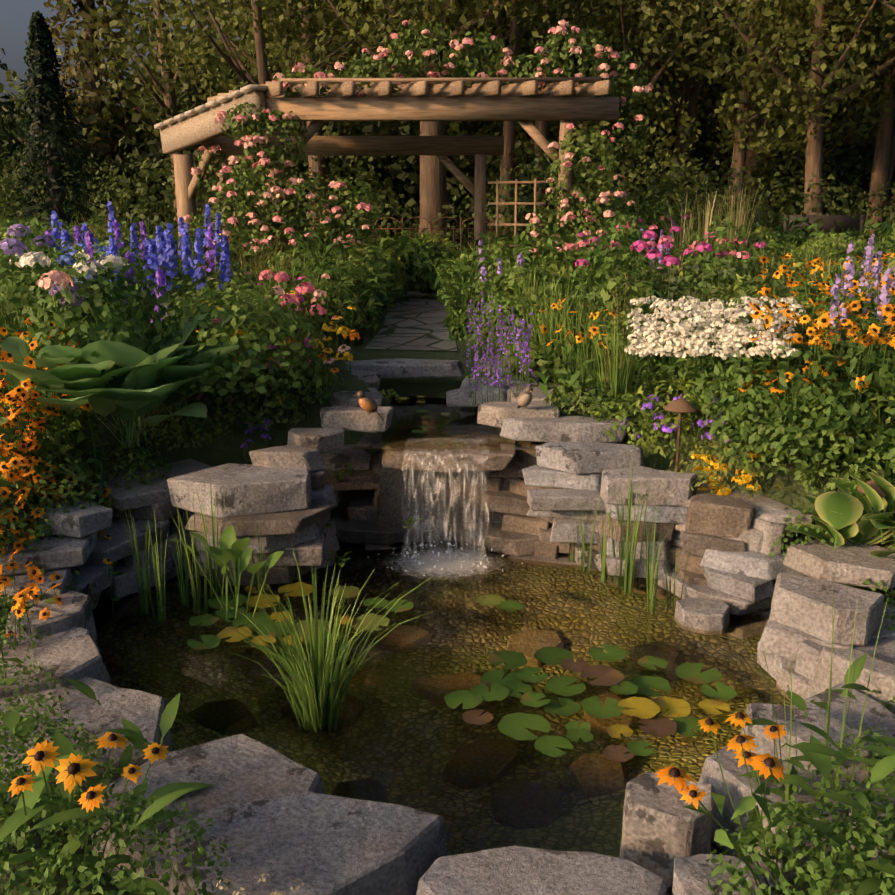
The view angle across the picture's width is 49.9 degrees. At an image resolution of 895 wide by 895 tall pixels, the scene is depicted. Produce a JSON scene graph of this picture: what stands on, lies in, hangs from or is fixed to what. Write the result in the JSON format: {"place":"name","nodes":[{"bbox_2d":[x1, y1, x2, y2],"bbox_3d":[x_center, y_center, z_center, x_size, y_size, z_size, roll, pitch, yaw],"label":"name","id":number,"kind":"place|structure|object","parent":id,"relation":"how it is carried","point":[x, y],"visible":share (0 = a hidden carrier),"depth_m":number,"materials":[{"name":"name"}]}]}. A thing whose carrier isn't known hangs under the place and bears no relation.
{"place":"outdoors","nodes":[
{"label":"outdoors","id":0,"kind":"place"},
{"bbox_2d":[319,521,336,542],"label":"stone","id":1,"kind":"object","parent":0,"point":[329,533],"visible":0.31,"depth_m":6.46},
{"bbox_2d":[315,513,330,529],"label":"stone","id":2,"kind":"object","parent":1,"relation":"on","point":[321,523],"visible":0.12,"depth_m":6.42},
{"bbox_2d":[312,484,334,501],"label":"stone","id":3,"kind":"object","parent":2,"relation":"on","point":[326,492],"visible":0.25,"depth_m":6.46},
{"bbox_2d":[310,469,325,488],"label":"stone","id":4,"kind":"object","parent":3,"relation":"on","point":[318,479],"visible":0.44,"depth_m":6.44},
{"bbox_2d":[249,445,323,472],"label":"stone","id":5,"kind":"object","parent":4,"relation":"on","point":[296,456],"visible":0.79,"depth_m":6.42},
{"bbox_2d":[287,427,343,452],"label":"stone","id":6,"kind":"object","parent":5,"relation":"on","point":[322,440],"visible":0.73,"depth_m":6.68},
{"bbox_2d":[320,406,393,432],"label":"stone","id":7,"kind":"object","parent":6,"relation":"on","point":[353,418],"visible":0.88,"depth_m":6.86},
{"bbox_2d":[0,0,713,196],"label":"sky","id":8,"kind":"structure","parent":0,"point":[15,15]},
{"bbox_2d":[353,380,530,449],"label":"stream water","id":9,"kind":"structure","parent":0,"point":[460,423],"depth_m":7.39,"materials":[{"name":"brown liquid"}]},
{"bbox_2d":[92,541,792,891],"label":"pond water","id":10,"kind":"structure","parent":0,"point":[403,734],"depth_m":4.98,"materials":[{"name":"brown liquid"}]},
{"bbox_2d":[6,590,96,644],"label":"stone","id":11,"kind":"object","parent":10,"relation":"in","point":[73,609],"visible":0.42,"depth_m":5.10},
{"bbox_2d":[386,545,502,580],"bbox_3d":[-0.017,0.792,6.630,1.600,0.001,1.280,0,14,1],"label":"foam","id":12,"kind":"object","parent":10,"relation":"on","point":[453,563],"visible":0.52,"depth_m":6.63,"materials":[{"name":"white"}]},
{"bbox_2d":[402,439,488,560],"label":"waterfall","id":13,"kind":"structure","parent":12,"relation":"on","point":[445,501],"depth_m":6.61,"materials":[{"name":"white"}]},
{"bbox_2d":[538,527,581,553],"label":"stone","id":14,"kind":"object","parent":10,"relation":"on","point":[544,535],"visible":0.19,"depth_m":6.66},
{"bbox_2d":[550,518,603,543],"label":"stone","id":15,"kind":"object","parent":14,"relation":"on","point":[565,530],"visible":0.48,"depth_m":6.45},
{"bbox_2d":[527,509,607,520],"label":"stone","id":16,"kind":"object","parent":15,"relation":"on","point":[586,515],"visible":0.17,"depth_m":6.52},
{"bbox_2d":[527,489,604,510],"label":"stone","id":17,"kind":"object","parent":16,"relation":"on","point":[559,500],"visible":0.67,"depth_m":6.36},
{"bbox_2d":[522,465,601,490],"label":"stone","id":18,"kind":"object","parent":17,"relation":"on","point":[536,475],"visible":0.52,"depth_m":6.52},
{"bbox_2d":[535,442,644,474],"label":"stone","id":19,"kind":"object","parent":18,"relation":"on","point":[577,458],"visible":0.92,"depth_m":6.46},
{"bbox_2d":[0,205,894,894],"bbox_3d":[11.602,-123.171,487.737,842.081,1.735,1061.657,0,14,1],"label":"ground","id":20,"kind":"structure","parent":0,"point":[218,451],"depth_m":6.91,"materials":[{"name":"soil"}]},
{"bbox_2d":[0,532,96,576],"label":"stone","id":21,"kind":"object","parent":20,"relation":"on","point":[74,552],"visible":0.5,"depth_m":5.52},
{"bbox_2d":[3,494,112,537],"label":"stone","id":22,"kind":"object","parent":21,"relation":"on","point":[87,521],"visible":0.42,"depth_m":5.76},
{"bbox_2d":[0,634,109,698],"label":"stone","id":23,"kind":"object","parent":20,"relation":"on","point":[76,657],"visible":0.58,"depth_m":4.67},
{"bbox_2d":[0,677,172,827],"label":"stone","id":24,"kind":"object","parent":20,"relation":"on","point":[142,711],"visible":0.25,"depth_m":4.26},
{"bbox_2d":[85,518,169,564],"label":"stone","id":25,"kind":"object","parent":20,"relation":"on","point":[117,546],"visible":0.54,"depth_m":6.14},
{"bbox_2d":[188,570,200,577],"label":"stone","id":26,"kind":"object","parent":20,"relation":"on","point":[194,575],"visible":0.04,"depth_m":6.43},
{"bbox_2d":[101,550,188,597],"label":"stone","id":27,"kind":"object","parent":26,"relation":"on","point":[124,584],"visible":0.38,"depth_m":6.14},
{"bbox_2d":[110,521,194,568],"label":"stone","id":28,"kind":"object","parent":27,"relation":"on","point":[129,560],"visible":0.25,"depth_m":6.35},
{"bbox_2d":[168,510,195,526],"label":"stone","id":29,"kind":"object","parent":28,"relation":"on","point":[184,517],"visible":0.12,"depth_m":6.61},
{"bbox_2d":[112,502,184,520],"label":"stone","id":30,"kind":"object","parent":29,"relation":"on","point":[164,510],"visible":0.17,"depth_m":6.37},
{"bbox_2d":[86,459,211,510],"bbox_3d":[-2.051,0.230,6.678,0.774,0.108,0.897,12,20,33],"label":"stone","id":31,"kind":"object","parent":30,"relation":"on","point":[137,495],"visible":0.4,"depth_m":6.38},
{"bbox_2d":[91,734,324,889],"bbox_3d":[-0.877,1.481,3.658,0.852,0.346,0.836,11,20,32],"label":"stone","id":32,"kind":"object","parent":20,"relation":"on","point":[238,768],"visible":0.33,"depth_m":3.74,"materials":[{"name":"stone"}]},
{"bbox_2d":[193,555,314,585],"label":"stone","id":33,"kind":"object","parent":20,"relation":"on","point":[276,574],"visible":0.23,"depth_m":6.18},
{"bbox_2d":[198,533,323,569],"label":"stone","id":34,"kind":"object","parent":33,"relation":"on","point":[309,553],"visible":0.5,"depth_m":6.15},
{"bbox_2d":[192,523,318,553],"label":"stone","id":35,"kind":"object","parent":34,"relation":"on","point":[273,543],"visible":0.27,"depth_m":6.06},
{"bbox_2d":[185,498,336,536],"bbox_3d":[-1.208,0.428,6.248,0.969,0.109,0.622,-3,15,-11],"label":"stone","id":36,"kind":"object","parent":35,"relation":"on","point":[287,522],"visible":0.65,"depth_m":6.00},
{"bbox_2d":[167,463,311,517],"bbox_3d":[-1.347,0.273,6.257,0.913,0.218,0.550,-1,14,-5],"label":"stone","id":37,"kind":"object","parent":36,"relation":"on","point":[249,489],"visible":0.94,"depth_m":6.10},
{"bbox_2d":[308,552,335,571],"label":"stone","id":38,"kind":"object","parent":33,"relation":"on","point":[328,562],"visible":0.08,"depth_m":6.54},
{"bbox_2d":[323,535,339,556],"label":"stone","id":39,"kind":"object","parent":33,"relation":"on","point":[332,543],"visible":0.25,"depth_m":6.50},
{"bbox_2d":[167,792,447,894],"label":"stone","id":40,"kind":"object","parent":20,"relation":"on","point":[319,844],"visible":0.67,"depth_m":3.36,"materials":[{"name":"stone"}]},
{"bbox_2d":[345,360,356,371],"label":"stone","id":41,"kind":"object","parent":20,"relation":"on","point":[347,363],"visible":0.02,"depth_m":8.81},
{"bbox_2d":[324,387,382,406],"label":"stone","id":42,"kind":"object","parent":20,"relation":"on","point":[375,395],"visible":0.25,"depth_m":7.46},
{"bbox_2d":[351,372,379,389],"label":"stone","id":43,"kind":"object","parent":20,"relation":"on","point":[373,381],"visible":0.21,"depth_m":8.29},
{"bbox_2d":[354,370,379,386],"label":"stone","id":44,"kind":"object","parent":20,"relation":"on","point":[370,373],"visible":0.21,"depth_m":8.55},
{"bbox_2d":[330,510,408,544],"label":"stone","id":45,"kind":"object","parent":20,"relation":"on","point":[359,533],"visible":0.35,"depth_m":6.96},
{"bbox_2d":[347,498,427,523],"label":"stone","id":46,"kind":"object","parent":45,"relation":"on","point":[363,510],"visible":0.23,"depth_m":7.05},
{"bbox_2d":[365,544,392,549],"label":"stone","id":47,"kind":"object","parent":20,"relation":"on","point":[373,547],"visible":0.04,"depth_m":6.93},
{"bbox_2d":[154,77,618,252],"bbox_3d":[-1.056,-3.702,14.107,6.963,3.007,2.924,4,15,17],"label":"pergola","id":48,"kind":"object","parent":20,"relation":"on","point":[457,99],"visible":0.69,"depth_m":13.12,"materials":[{"name":"brown wood"}]},
{"bbox_2d":[347,358,464,377],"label":"stone","id":49,"kind":"object","parent":20,"relation":"on","point":[407,368],"visible":0.79,"depth_m":8.75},
{"bbox_2d":[365,286,456,350],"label":"garden path","id":50,"kind":"structure","parent":20,"relation":"on","point":[415,319],"depth_m":11.12,"materials":[{"name":"stone"}]},
{"bbox_2d":[369,453,509,541],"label":"rock wall","id":51,"kind":"structure","parent":20,"relation":"on","point":[389,501],"depth_m":6.97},
{"bbox_2d":[379,449,515,472],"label":"stone","id":52,"kind":"object","parent":51,"relation":"on","point":[497,460],"visible":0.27,"depth_m":6.69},
{"bbox_2d":[0,0,894,251],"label":"tree","id":53,"kind":"object","parent":20,"relation":"on","point":[130,149],"depth_m":20.35,"materials":[{"name":"plant"}]},
{"bbox_2d":[0,20,894,894],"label":"garden plants","id":54,"kind":"object","parent":20,"relation":"on","point":[130,320],"visible":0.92,"depth_m":6.46,"materials":[{"name":"plant"}]},
{"bbox_2d":[0,219,894,685],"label":"flowers","id":55,"kind":"object","parent":20,"relation":"on","point":[8,475],"visible":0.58,"depth_m":5.99,"materials":[{"name":"plant"}]},
{"bbox_2d":[446,385,506,406],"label":"stone","id":56,"kind":"object","parent":20,"relation":"on","point":[461,397],"visible":0.77,"depth_m":7.76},
{"bbox_2d":[460,377,508,389],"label":"stone","id":57,"kind":"object","parent":20,"relation":"on","point":[465,382],"visible":0.29,"depth_m":8.20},
{"bbox_2d":[479,477,503,490],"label":"stone","id":58,"kind":"object","parent":20,"relation":"on","point":[494,483],"visible":0.1,"depth_m":6.96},
{"bbox_2d":[491,460,536,477],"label":"stone","id":59,"kind":"object","parent":58,"relation":"on","point":[513,468],"visible":0.12,"depth_m":6.89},
{"bbox_2d":[512,441,547,462],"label":"stone","id":60,"kind":"object","parent":59,"relation":"on","point":[526,455],"visible":0.06,"depth_m":6.86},
{"bbox_2d":[477,356,519,376],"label":"stone","id":61,"kind":"object","parent":20,"relation":"on","point":[484,369],"visible":0.08,"depth_m":8.95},
{"bbox_2d":[484,522,539,556],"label":"stone","id":62,"kind":"object","parent":20,"relation":"on","point":[510,543],"visible":0.58,"depth_m":6.75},
{"bbox_2d":[501,513,552,534],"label":"stone","id":63,"kind":"object","parent":62,"relation":"on","point":[521,523],"visible":0.4,"depth_m":6.83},
{"bbox_2d":[480,491,539,517],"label":"stone","id":64,"kind":"object","parent":63,"relation":"on","point":[509,502],"visible":0.29,"depth_m":6.89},
{"bbox_2d":[510,478,562,496],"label":"stone","id":65,"kind":"object","parent":64,"relation":"on","point":[518,486],"visible":0.12,"depth_m":6.90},
{"bbox_2d":[540,517,553,523],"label":"stone","id":66,"kind":"object","parent":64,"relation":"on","point":[550,519],"visible":0.02,"depth_m":6.71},
{"bbox_2d":[486,369,541,387],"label":"stone","id":67,"kind":"object","parent":20,"relation":"on","point":[536,378],"visible":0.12,"depth_m":8.27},
{"bbox_2d":[477,400,559,427],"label":"stone","id":68,"kind":"object","parent":20,"relation":"on","point":[494,414],"visible":0.6,"depth_m":6.99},
{"bbox_2d":[416,846,667,894],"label":"stone","id":69,"kind":"object","parent":20,"relation":"on","point":[515,870],"visible":1,"depth_m":3.23,"materials":[{"name":"stone"}]},
{"bbox_2d":[508,553,577,564],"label":"stone","id":70,"kind":"object","parent":20,"relation":"on","point":[562,558],"visible":0.06,"depth_m":6.69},
{"bbox_2d":[448,523,558,558],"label":"stone","id":71,"kind":"object","parent":70,"relation":"on","point":[545,550],"visible":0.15,"depth_m":6.92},
{"bbox_2d":[506,384,589,402],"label":"stone","id":72,"kind":"object","parent":20,"relation":"on","point":[538,394],"visible":0.21,"depth_m":7.65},
{"bbox_2d":[500,416,629,442],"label":"stone","id":73,"kind":"object","parent":20,"relation":"on","point":[574,429],"visible":0.81,"depth_m":6.81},
{"bbox_2d":[575,546,607,572],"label":"stone","id":74,"kind":"object","parent":20,"relation":"on","point":[595,563],"visible":0.15,"depth_m":6.48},
{"bbox_2d":[585,536,679,565],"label":"stone","id":75,"kind":"object","parent":74,"relation":"on","point":[671,558],"visible":0.08,"depth_m":6.21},
{"bbox_2d":[314,215,885,545],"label":"ornaments","id":76,"kind":"object","parent":20,"relation":"on","point":[681,405],"visible":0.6,"depth_m":16.81},
{"bbox_2d":[612,576,664,590],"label":"stone","id":77,"kind":"object","parent":20,"relation":"on","point":[642,581],"visible":0.06,"depth_m":6.27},
{"bbox_2d":[620,771,713,894],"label":"stone","id":78,"kind":"object","parent":20,"relation":"on","point":[663,828],"visible":0.81,"depth_m":3.51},
{"bbox_2d":[671,530,682,547],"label":"stone","id":79,"kind":"object","parent":20,"relation":"on","point":[676,540],"visible":0.04,"depth_m":6.21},
{"bbox_2d":[674,520,686,531],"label":"stone","id":80,"kind":"object","parent":79,"relation":"on","point":[680,527],"depth_m":6.11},
{"bbox_2d":[681,480,812,532],"bbox_3d":[1.745,0.359,6.178,0.550,0.104,1.089,-6,16,-22],"label":"stone","id":81,"kind":"object","parent":80,"relation":"on","point":[769,509],"visible":0.1,"depth_m":5.92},
{"bbox_2d":[676,567,707,585],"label":"stone","id":82,"kind":"object","parent":20,"relation":"on","point":[694,578],"visible":0.25,"depth_m":5.96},
{"bbox_2d":[676,547,703,574],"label":"stone","id":83,"kind":"object","parent":82,"relation":"on","point":[693,564],"visible":0.33,"depth_m":6.04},
{"bbox_2d":[681,530,746,556],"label":"stone","id":84,"kind":"object","parent":83,"relation":"on","point":[701,544],"visible":0.62,"depth_m":5.91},
{"bbox_2d":[686,493,755,537],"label":"stone","id":85,"kind":"object","parent":84,"relation":"on","point":[719,516],"visible":0.85,"depth_m":5.87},
{"bbox_2d":[653,566,771,615],"bbox_3d":[1.654,0.864,6.123,0.583,0.127,0.908,-8,17,-34],"label":"stone","id":86,"kind":"object","parent":20,"relation":"on","point":[738,606],"visible":0.23,"depth_m":5.82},
{"bbox_2d":[606,556,672,578],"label":"stone","id":87,"kind":"object","parent":86,"relation":"on","point":[613,566],"visible":0.46,"depth_m":6.17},
{"bbox_2d":[606,537,671,559],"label":"stone","id":88,"kind":"object","parent":87,"relation":"on","point":[663,556],"visible":0.29,"depth_m":6.19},
{"bbox_2d":[595,514,674,541],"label":"stone","id":89,"kind":"object","parent":88,"relation":"on","point":[661,529],"visible":0.65,"depth_m":6.15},
{"bbox_2d":[604,502,688,523],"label":"stone","id":90,"kind":"object","parent":89,"relation":"on","point":[671,514],"visible":0.33,"depth_m":6.11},
{"bbox_2d":[600,466,697,505],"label":"stone","id":91,"kind":"object","parent":90,"relation":"on","point":[669,488],"visible":0.85,"depth_m":6.11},
{"bbox_2d":[704,567,773,601],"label":"stone","id":92,"kind":"object","parent":86,"relation":"on","point":[746,587],"visible":0.48,"depth_m":5.74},
{"bbox_2d":[700,540,805,579],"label":"stone","id":93,"kind":"object","parent":92,"relation":"on","point":[758,565],"visible":0.4,"depth_m":5.77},
{"bbox_2d":[721,527,793,551],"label":"stone","id":94,"kind":"object","parent":93,"relation":"on","point":[751,538],"visible":0.19,"depth_m":5.82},
{"bbox_2d":[752,517,786,554],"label":"stone","id":95,"kind":"object","parent":93,"relation":"on","point":[772,531],"visible":0.5,"depth_m":5.77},
{"bbox_2d":[758,584,774,610],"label":"stone","id":96,"kind":"object","parent":86,"relation":"on","point":[762,606],"visible":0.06,"depth_m":5.81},
{"bbox_2d":[672,854,761,894],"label":"stone","id":97,"kind":"object","parent":20,"relation":"on","point":[691,874],"visible":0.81,"depth_m":3.16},
{"bbox_2d":[754,608,770,617],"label":"stone","id":98,"kind":"object","parent":20,"relation":"on","point":[765,612],"visible":0.02,"depth_m":5.87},
{"bbox_2d":[675,598,729,630],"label":"stone","id":99,"kind":"object","parent":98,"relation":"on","point":[705,614],"visible":0.71,"depth_m":5.63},
{"bbox_2d":[776,669,811,698],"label":"stone","id":100,"kind":"object","parent":20,"relation":"on","point":[800,682],"visible":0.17,"depth_m":4.85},
{"bbox_2d":[698,682,894,887],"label":"stone","id":101,"kind":"object","parent":20,"relation":"on","point":[738,786],"visible":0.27,"depth_m":3.75,"materials":[{"name":"stone"}]},
{"bbox_2d":[741,703,870,781],"bbox_3d":[1.451,1.302,3.942,0.579,0.407,0.290,10,18,34],"label":"stone","id":102,"kind":"object","parent":20,"relation":"on","point":[765,745],"visible":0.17,"depth_m":3.87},
{"bbox_2d":[795,637,894,680],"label":"stone","id":103,"kind":"object","parent":20,"relation":"on","point":[808,655],"visible":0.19,"depth_m":4.82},
{"bbox_2d":[808,646,894,714],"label":"stone","id":104,"kind":"object","parent":20,"relation":"on","point":[884,668],"visible":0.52,"depth_m":4.55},
{"bbox_2d":[827,418,894,441],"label":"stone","id":105,"kind":"object","parent":20,"relation":"on","point":[863,429],"visible":0.04,"depth_m":6.18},
{"bbox_2d":[848,796,894,863],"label":"rock","id":106,"kind":"object","parent":20,"relation":"on","point":[886,852],"visible":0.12,"depth_m":3.42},
{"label":"stone","id":107,"kind":"object","parent":20,"relation":"on","visible":0},
{"bbox_2d":[757,641,795,680],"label":"stone","id":108,"kind":"object","parent":107,"relation":"on","point":[773,663],"visible":0.21,"depth_m":4.99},
{"bbox_2d":[757,618,853,660],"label":"stone","id":109,"kind":"object","parent":108,"relation":"on","point":[777,638],"visible":0.35,"depth_m":4.96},
{"bbox_2d":[769,573,883,645],"bbox_3d":[1.932,0.838,5.023,0.569,0.201,0.372,12,19,40],"label":"stone","id":110,"kind":"object","parent":109,"relation":"on","point":[802,603],"visible":0.94,"depth_m":4.91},
{"bbox_2d":[783,539,894,589],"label":"stone","id":111,"kind":"object","parent":110,"relation":"on","point":[850,564],"visible":0.92,"depth_m":5.37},
{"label":"stone","id":112,"kind":"object","parent":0,"visible":0},
{"bbox_2d":[0,591,101,632],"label":"stone","id":113,"kind":"object","parent":112,"relation":"on","point":[95,598],"visible":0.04,"depth_m":5.88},
{"bbox_2d":[69,564,112,597],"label":"stone","id":114,"kind":"object","parent":113,"relation":"on","point":[98,576],"visible":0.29,"depth_m":5.77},
{"bbox_2d":[0,567,71,606],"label":"stone","id":115,"kind":"object","parent":114,"relation":"on","point":[22,580],"visible":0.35,"depth_m":5.33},
{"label":"stone","id":116,"kind":"object","parent":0,"visible":0},
{"bbox_2d":[840,583,894,640],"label":"stone","id":117,"kind":"object","parent":116,"relation":"on","point":[885,633],"visible":0.06,"depth_m":5.06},
{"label":"stone","id":118,"kind":"object","parent":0,"visible":0},
{"bbox_2d":[13,625,91,643],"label":"stone","id":119,"kind":"object","parent":118,"relation":"on","point":[75,631],"visible":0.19,"depth_m":4.96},
{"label":"stone","id":120,"kind":"object","parent":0,"visible":0},
{"bbox_2d":[334,491,343,507],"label":"stone","id":121,"kind":"object","parent":120,"relation":"on","point":[338,495],"visible":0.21,"depth_m":7.05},
{"bbox_2d":[326,469,379,491],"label":"stone","id":122,"kind":"object","parent":121,"relation":"on","point":[363,480],"visible":0.15,"depth_m":6.98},
{"bbox_2d":[320,444,370,469],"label":"stone","id":123,"kind":"object","parent":122,"relation":"on","point":[356,459],"visible":0.5,"depth_m":7.08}
]}

